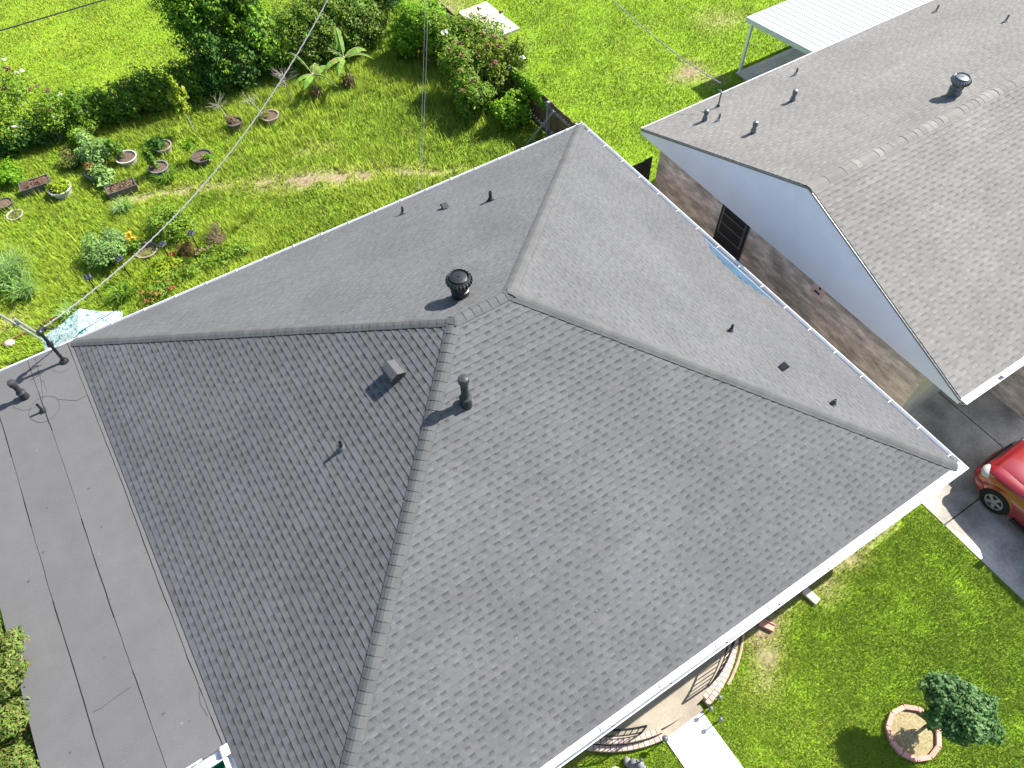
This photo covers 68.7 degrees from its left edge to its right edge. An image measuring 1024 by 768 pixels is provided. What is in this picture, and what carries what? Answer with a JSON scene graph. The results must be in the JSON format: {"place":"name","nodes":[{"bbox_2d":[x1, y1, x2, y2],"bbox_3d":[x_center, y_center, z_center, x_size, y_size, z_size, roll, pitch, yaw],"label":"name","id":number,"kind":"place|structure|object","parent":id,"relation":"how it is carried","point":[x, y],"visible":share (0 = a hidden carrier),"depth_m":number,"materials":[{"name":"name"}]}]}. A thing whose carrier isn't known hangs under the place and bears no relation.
{"place":"outdoors","nodes":[
{"label":"outdoors","id":0,"kind":"place"},
{"bbox_2d":[0,0,104,30],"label":"utility wire","id":1,"kind":"object","parent":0,"point":[51,15],"visible":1,"depth_m":20.90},
{"bbox_2d":[153,162,180,184],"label":"tall grass","id":2,"kind":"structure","parent":0,"point":[167,176],"depth_m":23.47,"materials":[{"name":"green plant"}]},
{"bbox_2d":[213,761,224,767],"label":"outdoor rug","id":3,"kind":"object","parent":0,"point":[221,764],"depth_m":14.19,"materials":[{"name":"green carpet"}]},
{"bbox_2d":[0,0,1023,767],"bbox_3d":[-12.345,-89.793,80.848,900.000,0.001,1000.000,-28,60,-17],"label":"ground","id":4,"kind":"structure","parent":0,"point":[766,654],"depth_m":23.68,"materials":[{"name":"green plant"}]},
{"bbox_2d":[0,197,13,210],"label":"empty tub","id":5,"kind":"object","parent":4,"relation":"on","point":[5,204],"visible":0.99,"depth_m":22.85,"materials":[{"name":"plastic"}]},
{"bbox_2d":[4,339,14,346],"bbox_3d":[-13.355,-1.084,19.927,0.280,0.180,0.214,-28,60,-17],"label":"field stone","id":6,"kind":"object","parent":4,"relation":"on","point":[11,342],"visible":1,"depth_m":19.86,"materials":[{"name":"white stone"}]},
{"bbox_2d":[0,156,23,185],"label":"leafy shrub","id":7,"kind":"object","parent":4,"relation":"on","point":[8,172],"visible":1,"depth_m":23.27,"materials":[{"name":"green plant"}]},
{"bbox_2d":[6,208,22,220],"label":"potted plant","id":8,"kind":"object","parent":4,"relation":"on","point":[15,215],"visible":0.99,"depth_m":22.69,"materials":[{"name":"white plant"}]},
{"bbox_2d":[0,615,40,767],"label":"tall shrub","id":9,"kind":"object","parent":4,"relation":"on","point":[14,718],"visible":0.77,"depth_m":12.42,"materials":[{"name":"green plant"}]},
{"bbox_2d":[0,233,40,293],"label":"tall grass","id":10,"kind":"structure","parent":4,"relation":"on","point":[9,268],"depth_m":20.93,"materials":[{"name":"green plant"}]},
{"bbox_2d":[0,314,41,340],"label":"clothesline pole","id":11,"kind":"object","parent":4,"relation":"on","point":[16,322],"visible":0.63,"depth_m":18.91,"materials":[{"name":"metal"}]},
{"bbox_2d":[0,267,43,302],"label":"tall grass","id":12,"kind":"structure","parent":4,"relation":"on","point":[24,289],"depth_m":20.69,"materials":[{"name":"green plant"}]},
{"bbox_2d":[0,316,56,344],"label":"rusty pipe","id":13,"kind":"object","parent":4,"relation":"on","point":[28,330],"visible":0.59,"depth_m":20.09,"materials":[{"name":"brown metal"}]},
{"bbox_2d":[0,107,63,160],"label":"vine hedge","id":14,"kind":"object","parent":4,"relation":"on","point":[11,148],"visible":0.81,"depth_m":24.06,"materials":[{"name":"green plant"}]},
{"bbox_2d":[0,58,67,145],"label":"rose of sharon","id":15,"kind":"object","parent":4,"relation":"on","point":[48,108],"visible":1,"depth_m":23.50,"materials":[{"name":"green plant"}]},
{"bbox_2d":[18,174,51,198],"bbox_3d":[-14.785,-6.188,23.256,0.891,0.435,0.450,-25,59,-16],"label":"planter trough","id":16,"kind":"object","parent":4,"relation":"on","point":[27,188],"visible":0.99,"depth_m":23.17,"materials":[{"name":"soil"}]},
{"bbox_2d":[44,176,71,199],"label":"potted plant","id":17,"kind":"object","parent":4,"relation":"on","point":[60,189],"visible":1,"depth_m":22.96,"materials":[{"name":"green plant"}]},
{"bbox_2d":[50,300,81,322],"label":"tall grass","id":18,"kind":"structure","parent":4,"relation":"on","point":[67,314],"depth_m":20.30,"materials":[{"name":"green plant"}]},
{"bbox_2d":[58,146,84,169],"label":"weedy bush","id":19,"kind":"object","parent":4,"relation":"on","point":[69,161],"visible":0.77,"depth_m":23.66,"materials":[{"name":"green plant"}]},
{"bbox_2d":[65,119,97,145],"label":"leafy shrub","id":20,"kind":"object","parent":4,"relation":"on","point":[85,128],"visible":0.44,"depth_m":24.26,"materials":[{"name":"green plant"}]},
{"bbox_2d":[41,309,122,349],"bbox_3d":[-9.863,-0.507,18.082,1.951,2.440,2.104,-28,60,-17],"label":"patio umbrella","id":21,"kind":"object","parent":4,"relation":"on","point":[78,322],"visible":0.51,"depth_m":17.42,"materials":[{"name":"fabric"}]},
{"bbox_2d":[82,161,96,181],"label":"potted plant","id":22,"kind":"object","parent":4,"relation":"on","point":[87,170],"visible":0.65,"depth_m":23.30,"materials":[{"name":"brown plant"}]},
{"bbox_2d":[72,128,111,166],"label":"leafy shrub","id":23,"kind":"object","parent":4,"relation":"on","point":[94,151],"visible":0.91,"depth_m":23.45,"materials":[{"name":"green plant"}]},
{"bbox_2d":[83,274,102,298],"bbox_3d":[-11.394,-2.611,20.495,0.185,0.970,0.150,-28,60,-17],"label":"solar light","id":24,"kind":"object","parent":4,"relation":"on","point":[87,277],"visible":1,"depth_m":20.12,"materials":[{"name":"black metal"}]},
{"bbox_2d":[87,162,115,187],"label":"leafy shrub","id":25,"kind":"object","parent":4,"relation":"on","point":[102,176],"visible":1,"depth_m":23.18,"materials":[{"name":"green plant"}]},
{"bbox_2d":[80,225,129,270],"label":"round bush","id":26,"kind":"object","parent":4,"relation":"on","point":[107,248],"visible":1,"depth_m":21.04,"materials":[{"name":"green plant"}]},
{"bbox_2d":[96,276,137,305],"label":"tall grass","id":27,"kind":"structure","parent":4,"relation":"on","point":[124,292],"depth_m":20.67,"materials":[{"name":"green plant"}]},
{"bbox_2d":[104,137,136,167],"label":"potted plant","id":28,"kind":"object","parent":4,"relation":"on","point":[126,157],"visible":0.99,"depth_m":23.73,"materials":[{"name":"green plant"}]},
{"bbox_2d":[103,193,137,213],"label":"tall grass","id":29,"kind":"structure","parent":4,"relation":"on","point":[123,206],"depth_m":22.70,"materials":[{"name":"green plant"}]},
{"bbox_2d":[104,177,137,200],"bbox_3d":[-12.072,-6.059,23.147,0.880,0.415,0.442,-26,59,-16],"label":"planter trough","id":30,"kind":"object","parent":4,"relation":"on","point":[119,188],"visible":1,"depth_m":23.09,"materials":[{"name":"soil"}]},
{"bbox_2d":[115,255,130,277],"bbox_3d":[-10.780,-3.198,20.927,0.150,0.910,0.185,35,63,22],"label":"solar light","id":31,"kind":"object","parent":4,"relation":"on","point":[119,258],"visible":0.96,"depth_m":20.58,"materials":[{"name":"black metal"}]},
{"bbox_2d":[40,58,209,137],"bbox_3d":[-12.714,-9.669,24.867,5.435,1.753,1.565,-22,58,-14],"label":"vine hedge","id":32,"kind":"object","parent":4,"relation":"on","point":[145,98],"visible":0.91,"depth_m":24.67,"materials":[{"name":"green plant"}]},
{"bbox_2d":[120,231,135,251],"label":"flower clump","id":33,"kind":"object","parent":4,"relation":"on","point":[129,234],"visible":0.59,"depth_m":21.42,"materials":[{"name":"yellow plant"}]},
{"bbox_2d":[124,237,157,258],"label":"potted plant","id":34,"kind":"object","parent":4,"relation":"on","point":[139,245],"visible":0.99,"depth_m":21.57,"materials":[{"name":"green plant"}]},
{"bbox_2d":[141,146,168,176],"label":"potted plant","id":35,"kind":"object","parent":4,"relation":"on","point":[155,166],"visible":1,"depth_m":23.43,"materials":[{"name":"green plant"}]},
{"bbox_2d":[135,277,176,304],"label":"flower clump","id":36,"kind":"object","parent":4,"relation":"on","point":[155,293],"visible":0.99,"depth_m":20.60,"materials":[{"name":"green plant"}]},
{"bbox_2d":[127,252,186,295],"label":"flower clump","id":37,"kind":"object","parent":4,"relation":"on","point":[169,263],"visible":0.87,"depth_m":21.07,"materials":[{"name":"green plant"}]},
{"bbox_2d":[143,135,171,154],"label":"potted plant","id":38,"kind":"object","parent":4,"relation":"on","point":[159,145],"visible":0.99,"depth_m":24.05,"materials":[{"name":"green plant"}]},
{"bbox_2d":[158,241,168,256],"bbox_3d":[-9.743,-3.656,21.229,0.150,0.910,0.185,19,58,13],"label":"solar light","id":39,"kind":"object","parent":4,"relation":"on","point":[162,244],"visible":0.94,"depth_m":20.87,"materials":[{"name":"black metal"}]},
{"bbox_2d":[143,200,200,246],"bbox_3d":[-9.996,-4.750,21.903,1.463,1.073,1.739,-28,60,-17],"label":"round bush","id":40,"kind":"object","parent":4,"relation":"on","point":[177,224],"visible":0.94,"depth_m":21.67,"materials":[{"name":"green plant"}]},
{"bbox_2d":[167,250,182,258],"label":"flower clump","id":41,"kind":"object","parent":4,"relation":"on","point":[172,253],"visible":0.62,"depth_m":21.43,"materials":[{"name":"red plant"}]},
{"bbox_2d":[166,75,194,130],"bbox_3d":[-10.630,-8.975,24.128,0.671,2.066,0.602,-28,60,-17],"label":"sapling","id":42,"kind":"object","parent":4,"relation":"on","point":[179,97],"visible":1,"depth_m":23.89,"materials":[{"name":"green plant"}]},
{"bbox_2d":[173,239,196,257],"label":"twiggy bush","id":43,"kind":"object","parent":4,"relation":"on","point":[184,249],"visible":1,"depth_m":21.36,"materials":[{"name":"brown plant"}]},
{"bbox_2d":[187,230,197,247],"bbox_3d":[-9.050,-4.019,21.469,0.150,0.910,0.185,4,56,4],"label":"solar light","id":44,"kind":"object","parent":4,"relation":"on","point":[190,232],"visible":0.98,"depth_m":21.11,"materials":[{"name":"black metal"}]},
{"bbox_2d":[181,136,213,165],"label":"potted plant","id":45,"kind":"object","parent":4,"relation":"on","point":[203,157],"visible":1,"depth_m":23.82,"materials":[{"name":"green plant"}]},
{"bbox_2d":[145,237,252,290],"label":"garden plants","id":46,"kind":"object","parent":4,"relation":"on","point":[213,261],"visible":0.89,"depth_m":21.34,"materials":[{"name":"green plant"}]},
{"bbox_2d":[193,245,210,258],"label":"flower clump","id":47,"kind":"object","parent":4,"relation":"on","point":[199,249],"visible":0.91,"depth_m":21.58,"materials":[{"name":"pink plant"}]},
{"bbox_2d":[201,219,227,244],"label":"twiggy bush","id":48,"kind":"object","parent":4,"relation":"on","point":[214,236],"visible":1,"depth_m":21.79,"materials":[{"name":"brown plant"}]},
{"bbox_2d":[147,0,291,98],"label":"vine clad tree","id":49,"kind":"object","parent":4,"relation":"on","point":[237,41],"visible":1,"depth_m":24.71,"materials":[{"name":"green plant"}]},
{"bbox_2d":[223,113,242,131],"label":"potted plant","id":50,"kind":"object","parent":4,"relation":"on","point":[235,122],"visible":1,"depth_m":24.77,"materials":[{"name":"grey plant"}]},
{"bbox_2d":[207,97,228,121],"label":"bare twigs","id":51,"kind":"object","parent":50,"relation":"in","point":[218,106],"visible":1,"depth_m":24.28,"materials":[{"name":"grey plant"}]},
{"bbox_2d":[258,109,278,124],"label":"potted plant","id":52,"kind":"object","parent":4,"relation":"on","point":[272,116],"visible":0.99,"depth_m":25.05,"materials":[{"name":"brown plant"}]},
{"bbox_2d":[242,92,263,115],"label":"bare twigs","id":53,"kind":"object","parent":52,"relation":"in","point":[251,101],"visible":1,"depth_m":24.58,"materials":[{"name":"grey plant"}]},
{"bbox_2d":[0,13,545,368],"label":"meadow grass","id":54,"kind":"structure","parent":4,"relation":"on","point":[389,75],"depth_m":23.84,"materials":[{"name":"green plant"}]},
{"bbox_2d":[271,67,297,100],"bbox_3d":[-7.635,-10.205,25.305,0.977,1.453,1.101,-28,60,-17],"label":"dry sapling","id":55,"kind":"object","parent":4,"relation":"on","point":[282,74],"visible":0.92,"depth_m":25.13,"materials":[{"name":"grey plant"}]},
{"bbox_2d":[285,52,337,99],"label":"banana plant","id":56,"kind":"object","parent":4,"relation":"on","point":[316,69],"visible":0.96,"depth_m":25.22,"materials":[{"name":"green plant"}]},
{"bbox_2d":[264,0,394,74],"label":"vine mound","id":57,"kind":"object","parent":4,"relation":"on","point":[296,22],"visible":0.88,"depth_m":25.99,"materials":[{"name":"green plant"}]},
{"bbox_2d":[323,28,374,88],"bbox_3d":[-5.708,-10.933,25.648,1.527,1.788,1.682,21,58,15],"label":"banana plant","id":58,"kind":"object","parent":4,"relation":"on","point":[341,48],"visible":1,"depth_m":25.35,"materials":[{"name":"green plant"}]},
{"bbox_2d":[344,0,402,28],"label":"bushy shrub","id":59,"kind":"object","parent":4,"relation":"on","point":[389,3],"visible":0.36,"depth_m":26.95,"materials":[{"name":"green plant"}]},
{"bbox_2d":[383,0,449,59],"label":"leafy shrub","id":60,"kind":"object","parent":4,"relation":"on","point":[408,35],"visible":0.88,"depth_m":26.01,"materials":[{"name":"green plant"}]},
{"bbox_2d":[418,7,476,61],"bbox_3d":[-2.215,-12.050,26.116,2.206,2.220,1.838,12,57,9],"label":"leafy shrub","id":61,"kind":"object","parent":4,"relation":"on","point":[448,33],"visible":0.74,"depth_m":25.60,"materials":[{"name":"green plant"}]},
{"bbox_2d":[435,40,492,98],"bbox_3d":[-1.396,-10.439,25.074,2.037,2.099,2.076,-28,60,-17],"label":"flowering shrub","id":62,"kind":"object","parent":4,"relation":"on","point":[458,62],"visible":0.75,"depth_m":24.58,"materials":[{"name":"green plant"}]},
{"bbox_2d":[453,74,497,120],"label":"flowering shrub","id":63,"kind":"object","parent":4,"relation":"on","point":[474,99],"visible":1,"depth_m":24.32,"materials":[{"name":"green plant"}]},
{"bbox_2d":[453,3,512,59],"bbox_3d":[-1.118,-11.989,26.060,2.199,2.223,1.776,-20,58,-13],"label":"flowering shrub","id":64,"kind":"object","parent":4,"relation":"on","point":[479,28],"visible":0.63,"depth_m":25.55,"materials":[{"name":"green plant"}]},
{"bbox_2d":[0,121,968,767],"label":"hip roof house","id":65,"kind":"structure","parent":4,"relation":"on","point":[560,449],"depth_m":13.33,"materials":[{"name":"grey"}]},
{"bbox_2d":[44,0,327,326],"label":"service cable","id":66,"kind":"object","parent":65,"relation":"attached to","point":[67,310],"visible":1,"depth_m":17.55,"materials":[{"name":"grey metal"}]},
{"bbox_2d":[418,23,424,184],"bbox_3d":[-2.263,-8.705,18.895,0.005,4.984,5.568,3,56,3],"label":"thin wire","id":67,"kind":"object","parent":65,"relation":"attached to","point":[422,96],"visible":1,"depth_m":19.32,"materials":[{"name":"grey metal"}]},
{"bbox_2d":[421,16,427,178],"bbox_3d":[-2.189,-8.679,18.968,0.007,4.835,5.524,3,56,3],"label":"thin wire","id":68,"kind":"object","parent":65,"relation":"attached to","point":[425,86],"visible":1,"depth_m":19.28,"materials":[{"name":"grey metal"}]},
{"bbox_2d":[458,1,519,37],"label":"concrete slab","id":69,"kind":"structure","parent":4,"relation":"on","point":[486,7],"depth_m":28.65,"materials":[{"name":"white concrete"}]},
{"bbox_2d":[427,0,574,144],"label":"wooden fence","id":70,"kind":"object","parent":4,"relation":"on","point":[552,119],"visible":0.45,"depth_m":24.13,"materials":[{"name":"brown wood"}]},
{"bbox_2d":[481,38,548,130],"bbox_3d":[0.044,-10.015,24.933,0.325,1.660,4.082,-28,60,-17],"label":"fence creeper","id":71,"kind":"object","parent":70,"relation":"attached to","point":[527,84],"visible":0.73,"depth_m":24.10,"materials":[{"name":"green plant"}]},
{"bbox_2d":[470,31,532,99],"bbox_3d":[-0.342,-10.671,25.066,2.052,2.348,1.750,-28,60,-17],"label":"flowering shrub","id":72,"kind":"object","parent":4,"relation":"on","point":[512,57],"visible":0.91,"depth_m":24.62,"materials":[{"name":"green plant"}]},
{"bbox_2d":[489,87,533,130],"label":"leafy shrub","id":73,"kind":"object","parent":4,"relation":"on","point":[512,106],"visible":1,"depth_m":24.25,"materials":[{"name":"green plant"}]},
{"bbox_2d":[623,757,645,767],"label":"stone ornament","id":74,"kind":"object","parent":4,"relation":"on","point":[628,762],"visible":1,"depth_m":13.90,"materials":[{"name":"grey stone"}]},
{"bbox_2d":[632,156,652,180],"bbox_3d":[3.388,-5.664,21.846,1.394,1.840,0.126,-28,60,-17],"label":"wooden gate fence","id":75,"kind":"object","parent":4,"relation":"on","point":[643,168],"visible":0.19,"depth_m":21.40,"materials":[{"name":"brown wood"}]},
{"bbox_2d":[585,634,743,752],"bbox_3d":[2.906,5.819,14.905,5.030,0.326,1.925,-28,60,-17],"label":"front porch","id":76,"kind":"object","parent":4,"relation":"on","point":[672,709],"visible":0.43,"depth_m":14.47,"materials":[{"name":"concrete"}]},
{"bbox_2d":[603,725,646,736],"bbox_3d":[1.677,6.392,13.900,1.562,0.740,0.192,5,56,4],"label":"porch railing","id":77,"kind":"object","parent":76,"relation":"on","point":[644,727],"visible":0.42,"depth_m":13.73,"materials":[{"name":"black metal"}]},
{"bbox_2d":[709,639,735,685],"bbox_3d":[4.223,5.087,14.764,0.203,0.740,1.647,17,57,12],"label":"porch railing","id":78,"kind":"object","parent":76,"relation":"on","point":[720,670],"visible":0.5,"depth_m":14.38,"materials":[{"name":"black metal"}]},
{"bbox_2d":[661,735,668,742],"bbox_3d":[2.859,6.718,14.128,0.124,0.532,0.124,-28,60,-17],"label":"garden globe","id":79,"kind":"object","parent":4,"relation":"on","point":[665,738],"visible":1,"depth_m":13.93,"materials":[{"name":"silver metal"}]},
{"bbox_2d":[758,619,775,631],"bbox_3d":[5.287,4.998,15.546,0.300,0.080,0.160,23,59,15],"label":"splash block","id":80,"kind":"object","parent":4,"relation":"on","point":[767,625],"depth_m":15.53,"materials":[{"name":"concrete"}]},
{"bbox_2d":[735,47,806,80],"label":"patio slab","id":81,"kind":"structure","parent":4,"relation":"on","point":[768,64],"depth_m":26.77,"materials":[{"name":"concrete"}]},
{"bbox_2d":[738,0,929,73],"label":"patio cover","id":82,"kind":"object","parent":81,"relation":"on","point":[807,26],"visible":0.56,"depth_m":24.74,"materials":[{"name":"white metal"}]},
{"bbox_2d":[801,587,819,604],"bbox_3d":[6.329,4.497,15.871,0.170,0.100,0.340,-36,62,-21],"label":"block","id":83,"kind":"object","parent":4,"relation":"on","point":[813,598],"visible":1,"depth_m":15.83,"materials":[{"name":"grey concrete"}]},
{"bbox_2d":[641,0,1023,418],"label":"neighbour house","id":84,"kind":"structure","parent":4,"relation":"on","point":[856,199],"depth_m":18.09,"materials":[{"name":"grey"}]},
{"bbox_2d":[613,0,720,82],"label":"neighbour drop wire","id":85,"kind":"object","parent":84,"relation":"attached to","point":[665,45],"visible":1,"depth_m":21.34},
{"bbox_2d":[713,204,749,260],"bbox_3d":[5.812,-3.751,20.261,0.061,2.200,1.000,-28,60,-17],"label":"side door","id":86,"kind":"structure","parent":84,"relation":"in","point":[731,232],"depth_m":19.83,"materials":[{"name":"paint"}]},
{"bbox_2d":[884,704,941,762],"bbox_3d":[7.686,6.681,14.356,1.040,0.120,0.992,-28,60,-17],"label":"planter","id":87,"kind":"object","parent":4,"relation":"on","point":[910,737],"visible":0.9,"depth_m":14.32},
{"bbox_2d":[916,669,1008,747],"bbox_3d":[7.971,6.031,13.714,1.366,1.892,1.318,-3,56,-1],"label":"tree","id":88,"kind":"object","parent":87,"relation":"in","point":[959,710],"visible":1,"depth_m":13.15,"materials":[{"name":"green plant"}]},
{"bbox_2d":[667,712,742,767],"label":"front path","id":89,"kind":"structure","parent":0,"point":[696,741],"depth_m":14.27,"materials":[{"name":"white concrete"}]},
{"bbox_2d":[908,390,1023,601],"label":"driveway","id":90,"kind":"structure","parent":0,"point":[973,435],"depth_m":17.40,"materials":[{"name":"concrete"}]},
{"bbox_2d":[973,437,1023,533],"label":"parked car","id":91,"kind":"object","parent":90,"relation":"on","point":[998,477],"visible":1,"depth_m":16.51,"materials":[{"name":"red paint"}]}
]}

